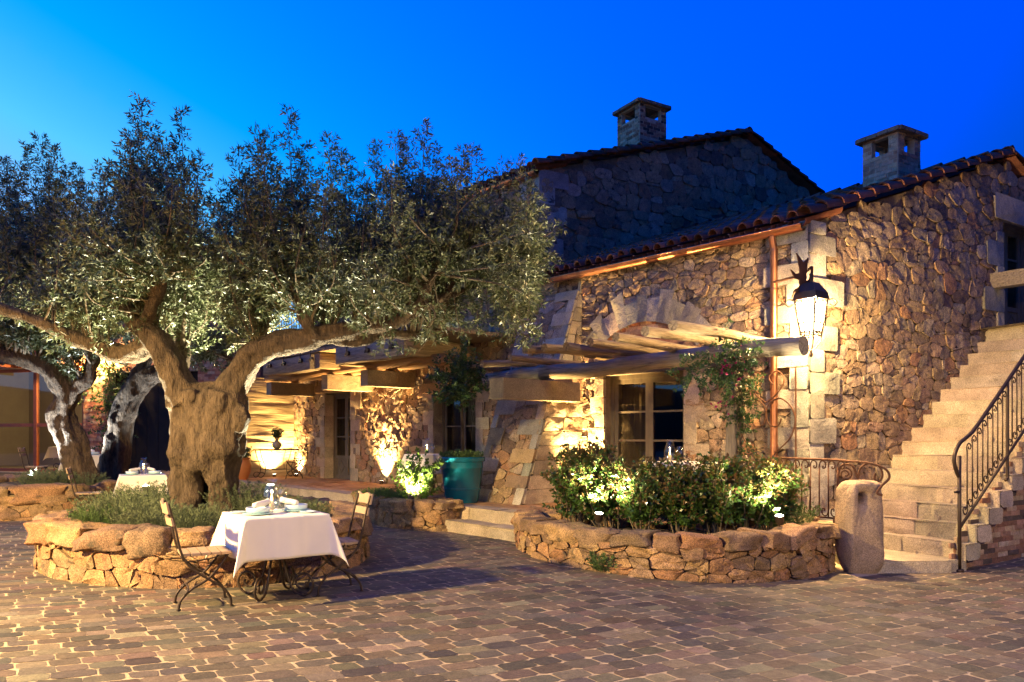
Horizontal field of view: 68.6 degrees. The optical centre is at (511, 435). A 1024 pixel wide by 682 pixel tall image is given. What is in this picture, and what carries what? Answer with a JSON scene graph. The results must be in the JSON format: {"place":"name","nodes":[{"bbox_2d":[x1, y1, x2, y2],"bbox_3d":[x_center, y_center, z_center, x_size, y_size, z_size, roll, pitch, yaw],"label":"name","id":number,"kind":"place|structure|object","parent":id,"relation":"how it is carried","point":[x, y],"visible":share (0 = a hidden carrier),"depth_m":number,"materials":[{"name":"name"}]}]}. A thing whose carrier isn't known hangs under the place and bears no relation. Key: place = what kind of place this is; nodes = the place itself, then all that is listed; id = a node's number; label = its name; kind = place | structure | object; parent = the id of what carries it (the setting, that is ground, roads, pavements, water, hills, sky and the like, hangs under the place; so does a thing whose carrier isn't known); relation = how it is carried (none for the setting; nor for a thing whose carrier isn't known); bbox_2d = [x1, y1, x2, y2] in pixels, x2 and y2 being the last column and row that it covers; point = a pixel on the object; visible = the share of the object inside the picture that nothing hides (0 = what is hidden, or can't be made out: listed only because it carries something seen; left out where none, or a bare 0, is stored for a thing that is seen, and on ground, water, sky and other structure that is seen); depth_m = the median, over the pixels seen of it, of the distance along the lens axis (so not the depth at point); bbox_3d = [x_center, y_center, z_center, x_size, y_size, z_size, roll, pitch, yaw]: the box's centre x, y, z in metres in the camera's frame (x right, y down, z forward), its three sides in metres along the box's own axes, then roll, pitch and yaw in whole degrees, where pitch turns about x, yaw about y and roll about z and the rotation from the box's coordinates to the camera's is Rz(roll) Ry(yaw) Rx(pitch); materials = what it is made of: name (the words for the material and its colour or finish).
{"place":"outdoors","nodes":[
{"label":"outdoors","id":0,"kind":"place"},
{"bbox_2d":[66,471,110,485],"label":"lavender clump","id":1,"kind":"object","parent":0,"point":[88,480],"visible":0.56,"depth_m":14.06,"materials":[{"name":"green plant"}]},
{"bbox_2d":[0,472,832,532],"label":"terrace","id":2,"kind":"structure","parent":0,"point":[342,490],"depth_m":14.82,"materials":[{"name":"stone"}]},
{"bbox_2d":[239,457,251,479],"bbox_3d":[-6.871,0.825,19.000,0.540,0.550,0.540,0,0,0],"label":"terracotta pot","id":3,"kind":"object","parent":2,"relation":"on","point":[245,469],"visible":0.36,"depth_m":18.85,"materials":[{"name":"orange ceramic"}]},
{"bbox_2d":[243,446,253,457],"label":"round shrub","id":4,"kind":"object","parent":3,"relation":"in","point":[248,449],"visible":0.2,"depth_m":19.06,"materials":[{"name":"green plant"}]},
{"bbox_2d":[246,378,294,476],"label":"boarded wall","id":5,"kind":"structure","parent":2,"relation":"on","point":[268,413],"depth_m":20.25,"materials":[{"name":"brown wood"}]},
{"bbox_2d":[253,449,298,477],"bbox_3d":[-6.212,0.716,19.750,1.111,0.743,0.400,0,0,-42],"label":"console table","id":6,"kind":"object","parent":2,"relation":"on","point":[271,450],"visible":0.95,"depth_m":19.57,"materials":[{"name":"metal"}]},
{"bbox_2d":[272,438,281,448],"bbox_3d":[-6.197,0.203,19.764,0.250,0.285,0.250,0,0,0],"label":"vase","id":7,"kind":"object","parent":6,"relation":"on","point":[276,444],"visible":0.9,"depth_m":19.69,"materials":[{"name":"ceramic"}]},
{"bbox_2d":[271,427,284,439],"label":"potted plant","id":8,"kind":"object","parent":7,"relation":"in","point":[277,433],"visible":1,"depth_m":19.69,"materials":[{"name":"green plant"}]},
{"bbox_2d":[285,443,307,478],"bbox_3d":[-5.565,0.643,19.364,0.558,0.905,0.420,0,0,-15],"label":"bistro chair","id":9,"kind":"object","parent":2,"relation":"on","point":[287,461],"visible":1,"depth_m":19.22,"materials":[{"name":"brown wood"}]},
{"bbox_2d":[407,445,435,492],"bbox_3d":[-1.766,0.643,14.647,0.420,0.905,0.558,0,0,-30],"label":"bistro chair","id":10,"kind":"object","parent":2,"relation":"on","point":[413,448],"visible":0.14,"depth_m":14.86,"materials":[{"name":"brown wood"}]},
{"bbox_2d":[415,475,443,492],"bbox_3d":[-1.550,0.725,14.350,0.700,0.741,0.700,0,0,-40],"label":"restaurant table","id":11,"kind":"object","parent":2,"relation":"on","point":[437,484],"visible":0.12,"depth_m":14.33,"materials":[{"name":"metal"}]},
{"bbox_2d":[395,454,441,476],"bbox_3d":[-1.550,0.582,14.350,0.999,0.469,0.999,0,0,-40],"label":"tablecloth","id":12,"kind":"object","parent":11,"relation":"on","point":[432,458],"visible":0.3,"depth_m":13.99,"materials":[{"name":"fabric"}]},
{"bbox_2d":[438,456,484,503],"bbox_3d":[-0.830,0.723,12.420,0.780,0.755,0.780,0,0,0],"label":"teal pot","id":13,"kind":"object","parent":2,"relation":"on","point":[461,478],"visible":0.81,"depth_m":12.14,"materials":[{"name":"ceramic"}]},
{"bbox_2d":[425,336,489,451],"bbox_3d":[-0.854,-0.597,12.501,1.180,2.156,1.196,0,0,44],"label":"topiary tree","id":14,"kind":"object","parent":13,"relation":"on","point":[458,388],"visible":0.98,"depth_m":12.33,"materials":[{"name":"green plant"}]},
{"bbox_2d":[439,448,483,456],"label":"lavender clump","id":15,"kind":"object","parent":13,"relation":"in","point":[461,453],"visible":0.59,"depth_m":12.27,"materials":[{"name":"green plant"}]},
{"bbox_2d":[464,320,808,462],"bbox_3d":[1.496,-0.108,11.179,2.895,2.416,6.197,0,0,-36],"label":"pergola","id":16,"kind":"object","parent":2,"relation":"on","point":[620,353],"visible":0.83,"depth_m":10.11,"materials":[{"name":"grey wood"}]},
{"bbox_2d":[665,318,767,470],"bbox_3d":[2.608,-0.116,9.007,1.593,2.526,0.908,0,0,-38],"label":"bougainvillea","id":17,"kind":"object","parent":16,"relation":"attached to","point":[730,374],"visible":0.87,"depth_m":9.00,"materials":[{"name":"green plant"}]},
{"bbox_2d":[510,506,840,583],"bbox_3d":[1.694,1.353,8.799,4.140,0.794,2.430,0,0,18],"label":"stone planter","id":18,"kind":"object","parent":2,"relation":"on","point":[786,551],"visible":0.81,"depth_m":7.87,"materials":[{"name":"stone"}]},
{"bbox_2d":[539,435,613,522],"bbox_3d":[0.815,0.555,9.294,0.915,1.137,1.024,0,0,41],"label":"hedge shrub","id":19,"kind":"object","parent":18,"relation":"on","point":[572,512],"visible":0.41,"depth_m":9.07,"materials":[{"name":"green plant"}]},
{"bbox_2d":[595,512,602,526],"bbox_3d":[1.000,0.963,8.626,0.103,0.178,0.112,0,0,0],"label":"ground spotlight","id":20,"kind":"object","parent":18,"relation":"on","point":[598,517],"visible":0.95,"depth_m":8.60,"materials":[{"name":"metal"}]},
{"bbox_2d":[562,438,642,528],"bbox_3d":[1.023,0.578,8.991,0.902,1.095,0.917,0,0,-21],"label":"hedge shrub","id":21,"kind":"object","parent":18,"relation":"on","point":[602,498],"visible":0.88,"depth_m":8.88,"materials":[{"name":"green plant"}]},
{"bbox_2d":[586,551,620,571],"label":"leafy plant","id":22,"kind":"object","parent":18,"relation":"in","point":[595,563],"visible":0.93,"depth_m":7.92,"materials":[{"name":"green plant"}]},
{"bbox_2d":[611,455,670,529],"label":"hedge shrub","id":23,"kind":"object","parent":18,"relation":"on","point":[643,492],"visible":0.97,"depth_m":8.56,"materials":[{"name":"green plant"}]},
{"bbox_2d":[651,452,708,533],"bbox_3d":[1.924,0.645,8.535,0.690,0.959,0.788,0,0,0],"label":"hedge shrub","id":24,"kind":"object","parent":18,"relation":"on","point":[680,499],"visible":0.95,"depth_m":8.38,"materials":[{"name":"green plant"}]},
{"bbox_2d":[683,449,752,533],"bbox_3d":[2.345,0.631,8.590,0.851,0.989,0.850,0,0,40],"label":"hedge shrub","id":25,"kind":"object","parent":18,"relation":"on","point":[717,502],"visible":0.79,"depth_m":8.39,"materials":[{"name":"green plant"}]},
{"bbox_2d":[717,455,786,529],"bbox_3d":[2.713,0.668,8.698,0.898,0.916,0.931,0,0,0],"label":"hedge shrub","id":26,"kind":"object","parent":18,"relation":"in","point":[758,500],"visible":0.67,"depth_m":8.52,"materials":[{"name":"green plant"}]},
{"bbox_2d":[743,453,808,530],"bbox_3d":[3.033,0.661,8.809,0.845,0.928,0.805,0,0,26],"label":"hedge shrub","id":27,"kind":"object","parent":18,"relation":"in","point":[781,473],"visible":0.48,"depth_m":8.72,"materials":[{"name":"green plant"}]},
{"bbox_2d":[774,514,783,526],"bbox_3d":[2.981,0.964,8.364,0.106,0.176,0.110,0,0,0],"label":"ground spotlight","id":28,"kind":"object","parent":18,"relation":"in","point":[779,519],"visible":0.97,"depth_m":8.34,"materials":[{"name":"metal"}]},
{"bbox_2d":[765,499,821,527],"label":"lavender clump","id":29,"kind":"object","parent":18,"relation":"in","point":[797,518],"visible":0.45,"depth_m":8.73,"materials":[{"name":"green plant"}]},
{"bbox_2d":[741,367,796,503],"bbox_3d":[3.442,0.100,10.146,0.023,2.000,0.854,0,0,-42],"label":"iron trellis","id":30,"kind":"object","parent":2,"relation":"on","point":[795,416],"visible":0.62,"depth_m":9.98,"materials":[{"name":"brown metal"}]},
{"bbox_2d":[776,457,890,522],"bbox_3d":[3.849,0.708,9.078,0.275,0.884,1.564,0,0,-31],"label":"terrace railing","id":31,"kind":"object","parent":2,"relation":"on","point":[881,467],"visible":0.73,"depth_m":8.92,"materials":[{"name":"metal"}]},
{"bbox_2d":[0,489,1023,681],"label":"ground","id":32,"kind":"structure","parent":0,"point":[429,606],"depth_m":5.80,"materials":[{"name":"stone"}]},
{"bbox_2d":[65,467,102,503],"bbox_3d":[-7.400,0.991,12.980,0.558,0.905,0.420,0,0,-22],"label":"bistro chair","id":33,"kind":"object","parent":32,"relation":"on","point":[68,471],"visible":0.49,"depth_m":12.96,"materials":[{"name":"brown wood"}]},
{"bbox_2d":[0,470,169,520],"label":"stone planter","id":34,"kind":"object","parent":32,"relation":"on","point":[25,502],"visible":0.23,"depth_m":12.97,"materials":[{"name":"stone"}]},
{"bbox_2d":[18,447,47,472],"bbox_3d":[-11.166,0.719,17.486,0.558,0.905,0.420,0,0,-15],"label":"bistro chair","id":35,"kind":"object","parent":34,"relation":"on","point":[20,450],"visible":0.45,"depth_m":17.39,"materials":[{"name":"brown wood"}]},
{"bbox_2d":[10,467,80,484],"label":"lavender clump","id":36,"kind":"object","parent":34,"relation":"on","point":[50,477],"visible":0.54,"depth_m":13.78,"materials":[{"name":"green plant"}]},
{"bbox_2d":[0,130,129,484],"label":"olive tree","id":37,"kind":"object","parent":34,"relation":"in","point":[22,235],"visible":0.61,"depth_m":14.07,"materials":[{"name":"green plant"}]},
{"bbox_2d":[97,257,250,479],"bbox_3d":[-7.408,-1.724,16.287,4.351,5.582,2.221,0,0,14],"label":"olive tree","id":38,"kind":"object","parent":34,"relation":"in","point":[142,380],"visible":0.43,"depth_m":16.18,"materials":[{"name":"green plant"}]},
{"bbox_2d":[0,237,266,472],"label":"brick house","id":39,"kind":"structure","parent":32,"relation":"on","point":[26,397],"depth_m":22.68,"materials":[{"name":"orange brick"}]},
{"bbox_2d":[0,359,84,367],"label":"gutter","id":40,"kind":"object","parent":39,"relation":"attached to","point":[8,365],"visible":0.08,"depth_m":22.26,"materials":[{"name":"red metal"}]},
{"bbox_2d":[78,359,138,450],"bbox_3d":[-11.842,-0.751,21.672,2.499,3.768,1.287,0,0,0],"label":"climbing vine","id":41,"kind":"object","parent":39,"relation":"attached to","point":[107,404],"visible":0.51,"depth_m":21.50,"materials":[{"name":"green plant"}]},
{"bbox_2d":[116,371,197,470],"bbox_3d":[-10.260,-0.375,21.779,3.110,2.950,0.040,0,0,15],"label":"barn door","id":42,"kind":"structure","parent":39,"relation":"in","point":[152,424],"depth_m":21.81,"materials":[{"name":"brown wood"}]},
{"bbox_2d":[160,498,233,610],"bbox_3d":[-2.707,0.991,6.424,0.558,0.905,0.420,0,0,-29],"label":"bistro chair","id":43,"kind":"object","parent":32,"relation":"on","point":[217,551],"visible":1,"depth_m":6.35,"materials":[{"name":"brown wood"}]},
{"bbox_2d":[23,495,373,588],"bbox_3d":[-3.563,1.295,9.037,3.932,0.911,3.986,0,0,0],"label":"stone planter","id":44,"kind":"object","parent":32,"relation":"on","point":[144,555],"visible":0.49,"depth_m":7.28,"materials":[{"name":"stone"}]},
{"bbox_2d":[65,502,144,523],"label":"lavender clump","id":45,"kind":"object","parent":44,"relation":"on","point":[82,517],"visible":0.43,"depth_m":7.81,"materials":[{"name":"green plant"}]},
{"bbox_2d":[69,489,176,523],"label":"lavender clump","id":46,"kind":"object","parent":44,"relation":"on","point":[139,499],"visible":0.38,"depth_m":8.14,"materials":[{"name":"green plant"}]},
{"bbox_2d":[101,480,169,506],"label":"lavender clump","id":47,"kind":"object","parent":44,"relation":"on","point":[153,488],"visible":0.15,"depth_m":9.27,"materials":[{"name":"green plant"}]},
{"bbox_2d":[103,499,193,525],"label":"lavender clump","id":48,"kind":"object","parent":44,"relation":"on","point":[125,517],"visible":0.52,"depth_m":7.75,"materials":[{"name":"green plant"}]},
{"bbox_2d":[145,501,233,529],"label":"lavender clump","id":49,"kind":"object","parent":44,"relation":"on","point":[194,517],"visible":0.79,"depth_m":7.73,"materials":[{"name":"green plant"}]},
{"bbox_2d":[198,479,287,510],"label":"lavender clump","id":50,"kind":"object","parent":44,"relation":"on","point":[246,492],"visible":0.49,"depth_m":9.24,"materials":[{"name":"green plant"}]},
{"bbox_2d":[232,493,303,510],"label":"lavender clump","id":51,"kind":"object","parent":44,"relation":"on","point":[244,506],"visible":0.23,"depth_m":9.10,"materials":[{"name":"green plant"}]},
{"bbox_2d":[0,91,566,518],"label":"olive tree","id":52,"kind":"object","parent":44,"relation":"in","point":[407,259],"visible":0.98,"depth_m":8.89,"materials":[{"name":"green plant"}]},
{"bbox_2d":[268,498,334,513],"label":"lavender clump","id":53,"kind":"object","parent":44,"relation":"on","point":[313,505],"visible":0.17,"depth_m":8.89,"materials":[{"name":"green plant"}]},
{"bbox_2d":[237,559,313,601],"bbox_3d":[-2.140,1.071,6.780,0.700,0.741,0.700,0,0,-35],"label":"restaurant table","id":54,"kind":"object","parent":32,"relation":"on","point":[288,577],"visible":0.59,"depth_m":6.75,"materials":[{"name":"black metal"}]},
{"bbox_2d":[204,508,348,577],"bbox_3d":[-2.140,0.928,6.780,0.999,0.469,0.999,0,0,-35],"label":"tablecloth","id":55,"kind":"object","parent":54,"relation":"on","point":[276,534],"visible":0.84,"depth_m":6.49,"materials":[{"name":"fabric"}]},
{"bbox_2d":[243,506,272,514],"bbox_3d":[-2.245,0.662,6.633,0.260,0.064,0.260,0,0,0],"label":"plate","id":56,"kind":"object","parent":55,"relation":"on","point":[262,510],"visible":0.97,"depth_m":6.56,"materials":[{"name":"white ceramic"}]},
{"bbox_2d":[252,498,270,507],"bbox_3d":[-2.235,0.599,6.690,0.057,0.076,0.206,0,0,21],"label":"napkin","id":57,"kind":"object","parent":56,"relation":"on","point":[267,501],"visible":0.99,"depth_m":6.66,"materials":[{"name":"fabric"}]},
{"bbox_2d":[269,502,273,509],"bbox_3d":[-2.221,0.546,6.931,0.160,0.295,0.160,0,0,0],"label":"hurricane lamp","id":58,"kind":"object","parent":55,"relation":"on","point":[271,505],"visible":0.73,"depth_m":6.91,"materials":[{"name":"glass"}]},
{"bbox_2d":[281,503,309,511],"bbox_3d":[-1.993,0.662,6.919,0.260,0.064,0.260,0,0,0],"label":"plate","id":59,"kind":"object","parent":55,"relation":"on","point":[299,507],"visible":0.96,"depth_m":6.83,"materials":[{"name":"white ceramic"}]},
{"bbox_2d":[280,497,298,504],"bbox_3d":[-2.053,0.599,6.915,0.206,0.076,0.057,0,0,30],"label":"napkin","id":60,"kind":"object","parent":59,"relation":"on","point":[289,501],"visible":1,"depth_m":6.89,"materials":[{"name":"fabric"}]},
{"bbox_2d":[300,510,315,512],"bbox_3d":[-1.849,0.687,6.801,0.150,0.014,0.150,0,0,0],"label":"bread plate","id":61,"kind":"object","parent":55,"relation":"on","point":[309,511],"visible":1,"depth_m":6.82,"materials":[{"name":"ceramic"}]},
{"bbox_2d":[306,491,372,595],"bbox_3d":[-1.613,0.991,7.056,0.558,0.905,0.420,0,0,-29],"label":"bistro chair","id":62,"kind":"object","parent":32,"relation":"on","point":[367,498],"visible":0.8,"depth_m":7.00,"materials":[{"name":"brown wood"}]},
{"bbox_2d":[350,490,463,531],"bbox_3d":[-1.965,1.359,12.503,0.987,0.783,3.093,0,0,-41],"label":"stone planter","id":63,"kind":"object","parent":32,"relation":"on","point":[431,514],"visible":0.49,"depth_m":11.56,"materials":[{"name":"stone"}]},
{"bbox_2d":[352,486,394,495],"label":"lavender clump","id":64,"kind":"object","parent":63,"relation":"on","point":[369,491],"visible":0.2,"depth_m":12.62,"materials":[{"name":"green plant"}]},
{"bbox_2d":[371,486,410,498],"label":"lavender clump","id":65,"kind":"object","parent":63,"relation":"on","point":[391,492],"visible":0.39,"depth_m":12.20,"materials":[{"name":"green plant"}]},
{"bbox_2d":[389,447,444,498],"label":"leafy shrub","id":66,"kind":"object","parent":63,"relation":"in","point":[413,484],"visible":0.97,"depth_m":11.91,"materials":[{"name":"green plant"}]},
{"bbox_2d":[443,519,514,541],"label":"terrace steps","id":67,"kind":"structure","parent":32,"relation":"on","point":[484,529],"depth_m":10.85,"materials":[{"name":"stone"}]},
{"bbox_2d":[266,97,824,487],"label":"stone house","id":68,"kind":"structure","parent":32,"relation":"on","point":[644,178],"depth_m":17.17,"materials":[{"name":"stone"}]},
{"bbox_2d":[333,392,349,478],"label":"door","id":69,"kind":"structure","parent":68,"relation":"in","point":[341,463],"depth_m":19.44,"materials":[{"name":"brown wood"}]},
{"bbox_2d":[249,311,513,382],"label":"pergola","id":70,"kind":"structure","parent":68,"relation":"attached to","point":[313,365],"depth_m":15.47,"materials":[{"name":"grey wood"}]},
{"bbox_2d":[442,392,475,482],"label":"window","id":71,"kind":"structure","parent":68,"relation":"in","point":[469,417],"depth_m":16.05,"materials":[{"name":"brown wood"}]},
{"bbox_2d":[478,124,1023,539],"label":"stone house","id":72,"kind":"structure","parent":32,"relation":"on","point":[918,274],"depth_m":11.33,"materials":[{"name":"stone"}]},
{"bbox_2d":[610,371,684,493],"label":"window","id":73,"kind":"structure","parent":72,"relation":"in","point":[653,421],"depth_m":12.51,"materials":[{"name":"brown wood"}]},
{"bbox_2d":[773,253,836,356],"bbox_3d":[3.557,-1.615,9.422,0.502,1.290,0.844,0,0,-37],"label":"wall lantern","id":74,"kind":"object","parent":72,"relation":"attached to","point":[810,297],"depth_m":9.23,"materials":[{"name":"metal"}]},
{"bbox_2d":[1003,225,1023,324],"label":"door","id":75,"kind":"structure","parent":72,"relation":"in","point":[1011,315],"depth_m":13.10,"materials":[{"name":"brown wood"}]},
{"bbox_2d":[835,480,883,573],"bbox_3d":[4.026,1.080,8.683,0.508,1.141,0.378,0,0,-9],"label":"standing stone","id":76,"kind":"object","parent":32,"relation":"on","point":[859,543],"visible":0.96,"depth_m":8.52,"materials":[{"name":"stone"}]},
{"bbox_2d":[834,322,1023,572],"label":"stone staircase","id":77,"kind":"structure","parent":32,"relation":"on","point":[919,496],"depth_m":9.86,"materials":[{"name":"stone"}]},
{"bbox_2d":[952,354,1023,571],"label":"stair railing","id":78,"kind":"object","parent":77,"relation":"on","point":[957,471],"visible":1,"depth_m":9.04,"materials":[{"name":"metal"}]},
{"bbox_2d":[0,0,1023,330],"label":"sky","id":79,"kind":"structure","parent":0,"point":[509,78],"materials":[{"name":"blue"}]},
{"bbox_3d":[-6.650,1.071,13.500,0.700,0.741,0.700,0,0,-28],"label":"restaurant table","id":80,"kind":"object","parent":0,"visible":0},
{"bbox_2d":[112,473,167,496],"bbox_3d":[-6.650,0.928,13.500,0.999,0.469,0.999,0,0,-28],"label":"tablecloth","id":81,"kind":"object","parent":80,"relation":"on","point":[126,480],"visible":0.5,"depth_m":13.16,"materials":[{"name":"fabric"}]},
{"bbox_2d":[124,471,138,474],"bbox_3d":[-6.772,0.662,13.367,0.260,0.064,0.260,0,0,0],"label":"plate","id":82,"kind":"object","parent":81,"relation":"on","point":[132,473],"visible":1,"depth_m":13.28,"materials":[{"name":"white ceramic"}]},
{"bbox_2d":[129,467,140,471],"bbox_3d":[-6.756,0.599,13.422,0.057,0.076,0.206,0,0,28],"label":"napkin","id":83,"kind":"object","parent":82,"relation":"on","point":[134,469],"visible":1,"depth_m":13.40,"materials":[{"name":"fabric"}]},
{"bbox_2d":[147,470,161,473],"bbox_3d":[-6.487,0.662,13.620,0.260,0.064,0.260,0,0,0],"label":"plate","id":84,"kind":"object","parent":81,"relation":"on","point":[155,472],"visible":0.97,"depth_m":13.53,"materials":[{"name":"white ceramic"}]},
{"bbox_3d":[-10.022,0.819,17.600,0.700,0.741,0.700,0,0,-20],"label":"restaurant table","id":85,"kind":"object","parent":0,"visible":0},
{"bbox_2d":[58,454,100,471],"bbox_3d":[-10.022,0.676,17.600,0.999,0.469,0.999,0,0,-20],"label":"tablecloth","id":86,"kind":"object","parent":85,"relation":"on","point":[96,459],"visible":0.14,"depth_m":17.34,"materials":[{"name":"fabric"}]},
{"bbox_3d":[2.264,0.725,10.150,0.700,0.741,0.700,0,0,-42],"label":"restaurant table","id":87,"kind":"object","parent":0,"visible":0},
{"bbox_2d":[639,461,717,472],"bbox_3d":[2.264,0.582,10.150,0.999,0.469,0.999,0,0,-42],"label":"tablecloth","id":88,"kind":"object","parent":87,"relation":"on","point":[693,463],"visible":0.08,"depth_m":9.85,"materials":[{"name":"fabric"}]},
{"bbox_3d":[-14.630,0.729,24.547,0.700,0.741,0.700,0,0,-15],"label":"restaurant table","id":89,"kind":"object","parent":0,"visible":0},
{"bbox_2d":[43,447,58,459],"bbox_3d":[-14.630,0.586,24.547,0.999,0.469,0.999,0,0,-15],"label":"tablecloth","id":90,"kind":"object","parent":89,"relation":"on","point":[51,452],"visible":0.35,"depth_m":24.12,"materials":[{"name":"fabric"}]}
]}

